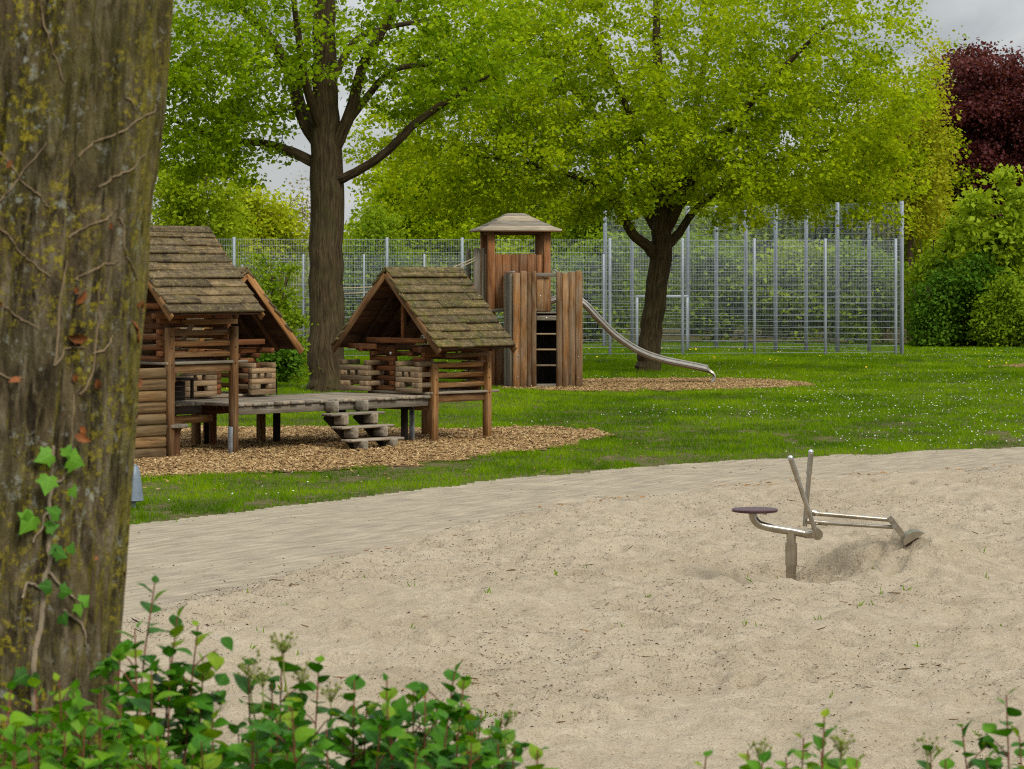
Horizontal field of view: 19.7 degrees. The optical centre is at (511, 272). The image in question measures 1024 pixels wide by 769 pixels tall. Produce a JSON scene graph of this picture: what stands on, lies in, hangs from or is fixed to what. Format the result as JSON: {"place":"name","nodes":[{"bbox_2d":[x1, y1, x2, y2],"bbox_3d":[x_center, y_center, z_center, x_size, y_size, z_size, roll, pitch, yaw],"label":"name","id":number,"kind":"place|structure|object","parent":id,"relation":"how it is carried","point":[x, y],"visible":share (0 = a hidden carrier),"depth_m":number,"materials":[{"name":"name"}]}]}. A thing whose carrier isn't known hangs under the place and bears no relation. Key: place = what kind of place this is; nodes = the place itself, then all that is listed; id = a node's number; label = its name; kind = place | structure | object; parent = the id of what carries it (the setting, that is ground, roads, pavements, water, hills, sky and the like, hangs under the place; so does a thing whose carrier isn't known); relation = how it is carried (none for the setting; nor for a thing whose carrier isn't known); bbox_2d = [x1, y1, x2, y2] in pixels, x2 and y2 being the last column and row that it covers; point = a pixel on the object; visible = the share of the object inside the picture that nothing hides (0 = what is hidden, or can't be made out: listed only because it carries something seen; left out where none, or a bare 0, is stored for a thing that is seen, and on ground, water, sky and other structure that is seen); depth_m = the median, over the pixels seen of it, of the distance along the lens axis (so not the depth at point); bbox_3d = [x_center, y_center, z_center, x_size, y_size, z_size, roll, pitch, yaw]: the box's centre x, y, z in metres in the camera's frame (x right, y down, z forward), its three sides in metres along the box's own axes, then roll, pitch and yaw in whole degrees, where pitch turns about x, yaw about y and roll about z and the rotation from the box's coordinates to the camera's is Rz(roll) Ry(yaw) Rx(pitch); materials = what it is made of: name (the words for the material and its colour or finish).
{"place":"outdoors","nodes":[
{"label":"outdoors","id":0,"kind":"place"},
{"bbox_2d":[119,465,1023,768],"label":"sand","id":1,"kind":"structure","parent":0,"point":[725,723],"depth_m":22.08,"materials":[{"name":"beige sand"}]},
{"bbox_2d":[131,466,1012,768],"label":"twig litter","id":2,"kind":"object","parent":1,"relation":"on","point":[595,608],"visible":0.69,"depth_m":23.08,"materials":[{"name":"brown wood"}]},
{"bbox_2d":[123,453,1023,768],"bbox_3d":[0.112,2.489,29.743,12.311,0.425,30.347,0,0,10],"label":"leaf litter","id":3,"kind":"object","parent":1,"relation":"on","point":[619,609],"visible":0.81,"depth_m":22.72,"materials":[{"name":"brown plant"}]},
{"bbox_2d":[155,546,1001,739],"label":"fallen leaves","id":4,"kind":"object","parent":1,"relation":"on","point":[490,715],"depth_m":22.40,"materials":[{"name":"brown plant"}]},
{"bbox_2d":[731,449,923,579],"bbox_3d":[2.815,2.296,26.400,1.710,1.408,0.420,0,0,0],"label":"sand digger","id":5,"kind":"object","parent":1,"relation":"on","point":[816,533],"visible":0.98,"depth_m":26.37,"materials":[{"name":"metal"}]},
{"bbox_2d":[122,447,1023,622],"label":"path","id":6,"kind":"structure","parent":0,"point":[190,549],"depth_m":32.48,"materials":[{"name":"beige sand"}]},
{"bbox_2d":[331,463,1022,556],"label":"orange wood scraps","id":7,"kind":"object","parent":6,"relation":"on","point":[737,485],"visible":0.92,"depth_m":37.42,"materials":[{"name":"orange wood"}]},
{"bbox_2d":[130,303,1023,524],"bbox_3d":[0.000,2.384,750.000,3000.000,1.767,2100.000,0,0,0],"label":"lawn","id":8,"kind":"structure","parent":0,"point":[673,338],"depth_m":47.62,"materials":[{"name":"plant"}]},
{"bbox_2d":[0,0,173,768],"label":"ivy trunk tree","id":9,"kind":"object","parent":8,"relation":"on","point":[111,55],"visible":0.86,"depth_m":5.77,"materials":[{"name":"brown plant"}]},
{"bbox_2d":[0,0,156,710],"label":"ivy","id":10,"kind":"object","parent":9,"relation":"attached to","point":[29,520],"visible":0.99,"depth_m":5.74,"materials":[{"name":"green plant"}]},
{"bbox_2d":[0,673,199,768],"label":"leafy bush","id":11,"kind":"object","parent":8,"relation":"on","point":[55,741],"visible":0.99,"depth_m":4.91,"materials":[{"name":"green plant"}]},
{"bbox_2d":[131,464,142,507],"bbox_3d":[-4.330,2.450,33.800,0.230,0.500,0.230,0,0,0],"label":"litter bin","id":12,"kind":"object","parent":8,"relation":"on","point":[137,493],"visible":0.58,"depth_m":33.73,"materials":[{"name":"metal"}]},
{"bbox_2d":[90,575,291,768],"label":"leafy bush","id":13,"kind":"object","parent":8,"relation":"on","point":[191,711],"visible":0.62,"depth_m":5.29,"materials":[{"name":"green plant"}]},
{"bbox_2d":[150,83,268,267],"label":"young tree","id":14,"kind":"object","parent":8,"relation":"on","point":[192,205],"visible":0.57,"depth_m":94.83,"materials":[{"name":"green plant"}]},
{"bbox_2d":[205,178,309,301],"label":"bushy tree","id":15,"kind":"object","parent":8,"relation":"on","point":[280,224],"visible":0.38,"depth_m":121.22,"materials":[{"name":"green plant"}]},
{"bbox_2d":[241,248,320,394],"bbox_3d":[-4.762,1.157,57.581,1.795,3.289,1.593,0,0,-38],"label":"upright shrub","id":16,"kind":"object","parent":8,"relation":"on","point":[281,303],"visible":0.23,"depth_m":57.48,"materials":[{"name":"green plant"}]},
{"bbox_2d":[256,346,307,394],"bbox_3d":[-4.221,1.999,53.044,1.135,1.606,1.251,0,0,0],"label":"plant","id":17,"kind":"object","parent":8,"relation":"on","point":[289,362],"visible":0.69,"depth_m":52.73,"materials":[{"name":"green plant"}]},
{"bbox_2d":[272,171,347,335],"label":"bare tree","id":18,"kind":"object","parent":8,"relation":"on","point":[303,216],"visible":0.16,"depth_m":125.95,"materials":[{"name":"plant"}]},
{"bbox_2d":[300,198,421,323],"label":"bushy tree","id":19,"kind":"object","parent":8,"relation":"on","point":[351,269],"visible":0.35,"depth_m":117.53,"materials":[{"name":"green plant"}]},
{"bbox_2d":[172,631,559,768],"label":"leafy bush","id":20,"kind":"object","parent":8,"relation":"on","point":[412,750],"visible":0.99,"depth_m":5.12,"materials":[{"name":"green plant"}]},
{"bbox_2d":[157,0,579,391],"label":"lime tree","id":21,"kind":"object","parent":8,"relation":"on","point":[324,128],"visible":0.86,"depth_m":66.84,"materials":[{"name":"green plant"}]},
{"bbox_2d":[134,421,654,489],"bbox_3d":[-4.230,2.675,44.150,11.900,0.067,14.900,0,0,0],"label":"wood chip bed","id":22,"kind":"object","parent":8,"relation":"on","point":[403,465],"visible":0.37,"depth_m":43.39,"materials":[{"name":"brown wood"}]},
{"bbox_2d":[166,423,188,455],"bbox_3d":[-4.899,2.453,42.880,0.410,0.495,0.410,0,0,0],"label":"wooden stool","id":23,"kind":"object","parent":22,"relation":"on","point":[177,427],"visible":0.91,"depth_m":42.81,"materials":[{"name":"brown wood"}]},
{"bbox_2d":[135,225,264,458],"bbox_3d":[-5.280,1.006,43.398,2.460,3.388,2.440,0,0,42],"label":"playhouse","id":24,"kind":"object","parent":22,"relation":"on","point":[194,272],"visible":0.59,"depth_m":43.06,"materials":[{"name":"brown wood"}]},
{"bbox_2d":[138,267,303,445],"bbox_3d":[-4.804,1.307,46.441,1.936,2.786,2.460,0,0,42],"label":"playhouse","id":25,"kind":"object","parent":22,"relation":"on","point":[271,331],"visible":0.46,"depth_m":46.28,"materials":[{"name":"brown wood"}]},
{"bbox_2d":[137,392,430,449],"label":"wooden deck","id":26,"kind":"structure","parent":22,"relation":"on","point":[341,403],"depth_m":45.18,"materials":[{"name":"grey wood"}]},
{"bbox_2d":[330,267,516,440],"bbox_3d":[-1.399,1.306,47.709,2.460,2.787,1.936,0,0,42],"label":"playhouse","id":27,"kind":"object","parent":22,"relation":"on","point":[443,310],"visible":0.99,"depth_m":47.45,"materials":[{"name":"brown wood"}]},
{"bbox_2d":[206,254,604,345],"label":"fence","id":28,"kind":"object","parent":8,"relation":"on","point":[602,300],"visible":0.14,"depth_m":106.20,"materials":[{"name":"metal"}]},
{"bbox_2d":[342,121,535,336],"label":"broad tree","id":29,"kind":"object","parent":8,"relation":"on","point":[417,228],"visible":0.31,"depth_m":122.05,"materials":[{"name":"green plant"}]},
{"bbox_2d":[462,157,594,268],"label":"broad tree","id":30,"kind":"object","parent":8,"relation":"on","point":[529,244],"visible":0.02,"depth_m":128.49,"materials":[{"name":"green plant"}]},
{"bbox_2d":[495,235,584,327],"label":"shrub","id":31,"kind":"object","parent":8,"relation":"on","point":[504,245],"visible":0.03,"depth_m":112.56,"materials":[{"name":"green plant"}]},
{"bbox_2d":[207,237,896,355],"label":"fence","id":32,"kind":"object","parent":8,"relation":"on","point":[462,252],"visible":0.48,"depth_m":95.65,"materials":[{"name":"metal"}]},
{"bbox_2d":[282,213,906,328],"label":"distant wood","id":33,"kind":"object","parent":8,"relation":"on","point":[672,323],"depth_m":142.10,"materials":[{"name":"green plant"}]},
{"bbox_2d":[168,347,1023,499],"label":"daisies","id":34,"kind":"object","parent":8,"relation":"on","point":[840,403],"visible":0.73,"depth_m":59.21,"materials":[{"name":"white plant"}]},
{"bbox_2d":[538,166,674,338],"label":"tall tree","id":35,"kind":"object","parent":8,"relation":"on","point":[573,234],"visible":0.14,"depth_m":118.48,"materials":[{"name":"green plant"}]},
{"bbox_2d":[551,228,670,342],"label":"shrub","id":36,"kind":"object","parent":8,"relation":"on","point":[589,274],"visible":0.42,"depth_m":112.32,"materials":[{"name":"green plant"}]},
{"bbox_2d":[304,348,989,421],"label":"dandelions","id":37,"kind":"object","parent":8,"relation":"on","point":[713,356],"visible":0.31,"depth_m":91.21,"materials":[{"name":"yellow plant"}]},
{"bbox_2d":[343,0,956,371],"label":"lime tree","id":38,"kind":"object","parent":8,"relation":"on","point":[659,123],"visible":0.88,"depth_m":77.66,"materials":[{"name":"green plant"}]},
{"bbox_2d":[636,295,688,350],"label":"goal","id":39,"kind":"object","parent":8,"relation":"on","point":[687,314],"visible":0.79,"depth_m":101.45,"materials":[{"name":"metal"}]},
{"bbox_2d":[494,377,842,391],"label":"wood chip bed","id":40,"kind":"object","parent":8,"relation":"on","point":[670,386],"visible":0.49,"depth_m":68.84,"materials":[{"name":"brown wood"}]},
{"bbox_2d":[466,213,582,387],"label":"play tower","id":41,"kind":"structure","parent":40,"relation":"on","point":[515,289],"depth_m":69.32,"materials":[{"name":"brown wood"}]},
{"bbox_2d":[343,257,475,293],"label":"climbing rope","id":42,"kind":"object","parent":41,"relation":"attached to","point":[371,286],"visible":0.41,"depth_m":68.10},
{"bbox_2d":[551,295,715,382],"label":"slide","id":43,"kind":"object","parent":41,"relation":"attached to","point":[605,325],"visible":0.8,"depth_m":71.29,"materials":[{"name":"metal"}]},
{"bbox_2d":[628,155,739,333],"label":"tall tree","id":44,"kind":"object","parent":8,"relation":"on","point":[679,221],"visible":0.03,"depth_m":126.71,"materials":[{"name":"green plant"}]},
{"bbox_2d":[665,227,769,341],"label":"shrub","id":45,"kind":"object","parent":8,"relation":"on","point":[699,280],"visible":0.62,"depth_m":113.24,"materials":[{"name":"green plant"}]},
{"bbox_2d":[672,151,825,336],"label":"broad tree","id":46,"kind":"object","parent":8,"relation":"on","point":[753,231],"visible":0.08,"depth_m":122.77,"materials":[{"name":"green plant"}]},
{"bbox_2d":[603,201,903,353],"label":"fence","id":47,"kind":"object","parent":8,"relation":"on","point":[775,268],"visible":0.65,"depth_m":101.58,"materials":[{"name":"metal"}]},
{"bbox_2d":[694,708,864,768],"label":"leafy bush","id":48,"kind":"object","parent":8,"relation":"on","point":[825,761],"visible":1,"depth_m":5.01,"materials":[{"name":"green plant"}]},
{"bbox_2d":[735,233,846,342],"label":"shrub","id":49,"kind":"object","parent":8,"relation":"on","point":[761,278],"visible":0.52,"depth_m":112.25,"materials":[{"name":"green plant"}]},
{"bbox_2d":[766,159,931,337],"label":"broad tree","id":50,"kind":"object","parent":8,"relation":"on","point":[800,236],"visible":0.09,"depth_m":120.91,"materials":[{"name":"green plant"}]},
{"bbox_2d":[808,234,913,343],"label":"shrub","id":51,"kind":"object","parent":8,"relation":"on","point":[887,314],"visible":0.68,"depth_m":111.29,"materials":[{"name":"green plant"}]},
{"bbox_2d":[801,110,996,337],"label":"ash tree","id":52,"kind":"object","parent":8,"relation":"on","point":[924,241],"visible":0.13,"depth_m":120.22,"materials":[{"name":"green plant"}]},
{"bbox_2d":[849,29,966,340],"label":"ash tree","id":53,"kind":"object","parent":8,"relation":"on","point":[930,207],"visible":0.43,"depth_m":116.42,"materials":[{"name":"green plant"}]},
{"bbox_2d":[876,10,969,112],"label":"bushy tree","id":54,"kind":"object","parent":8,"relation":"on","point":[921,33],"visible":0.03,"depth_m":132.19,"materials":[{"name":"green plant"}]},
{"bbox_2d":[897,213,961,343],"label":"shrub","id":55,"kind":"object","parent":8,"relation":"on","point":[922,266],"visible":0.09,"depth_m":110.07,"materials":[{"name":"green plant"}]},
{"bbox_2d":[898,267,966,347],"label":"shrub","id":56,"kind":"object","parent":8,"relation":"on","point":[931,325],"visible":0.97,"depth_m":106.82,"materials":[{"name":"green plant"}]},
{"bbox_2d":[928,231,955,271],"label":"shrub","id":57,"kind":"object","parent":8,"relation":"on","point":[948,246],"visible":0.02,"depth_m":110.42,"materials":[{"name":"green plant"}]},
{"bbox_2d":[912,35,1023,256],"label":"copper beech","id":58,"kind":"object","parent":8,"relation":"on","point":[987,91],"visible":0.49,"depth_m":121.85,"materials":[{"name":"brown plant"}]},
{"bbox_2d":[913,688,1023,768],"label":"leafy bush","id":59,"kind":"object","parent":8,"relation":"on","point":[984,742],"visible":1,"depth_m":5.19,"materials":[{"name":"green plant"}]},
{"bbox_2d":[922,245,1019,346],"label":"shrub","id":60,"kind":"object","parent":8,"relation":"on","point":[963,287],"visible":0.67,"depth_m":106.94,"materials":[{"name":"green plant"}]},
{"bbox_2d":[940,163,1023,343],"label":"maple shrub","id":61,"kind":"object","parent":8,"relation":"on","point":[1001,238],"visible":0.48,"depth_m":107.72,"materials":[{"name":"green plant"}]},
{"bbox_2d":[965,273,1023,347],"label":"shrub","id":62,"kind":"object","parent":8,"relation":"on","point":[1000,320],"visible":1,"depth_m":105.42,"materials":[{"name":"green plant"}]},
{"bbox_2d":[989,363,1023,366],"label":"wood chips","id":63,"kind":"object","parent":8,"relation":"on","point":[1019,365],"visible":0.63,"depth_m":84.78,"materials":[{"name":"beige wood"}]},
{"bbox_2d":[151,0,1023,245],"label":"sky","id":64,"kind":"structure","parent":0,"point":[988,20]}
]}

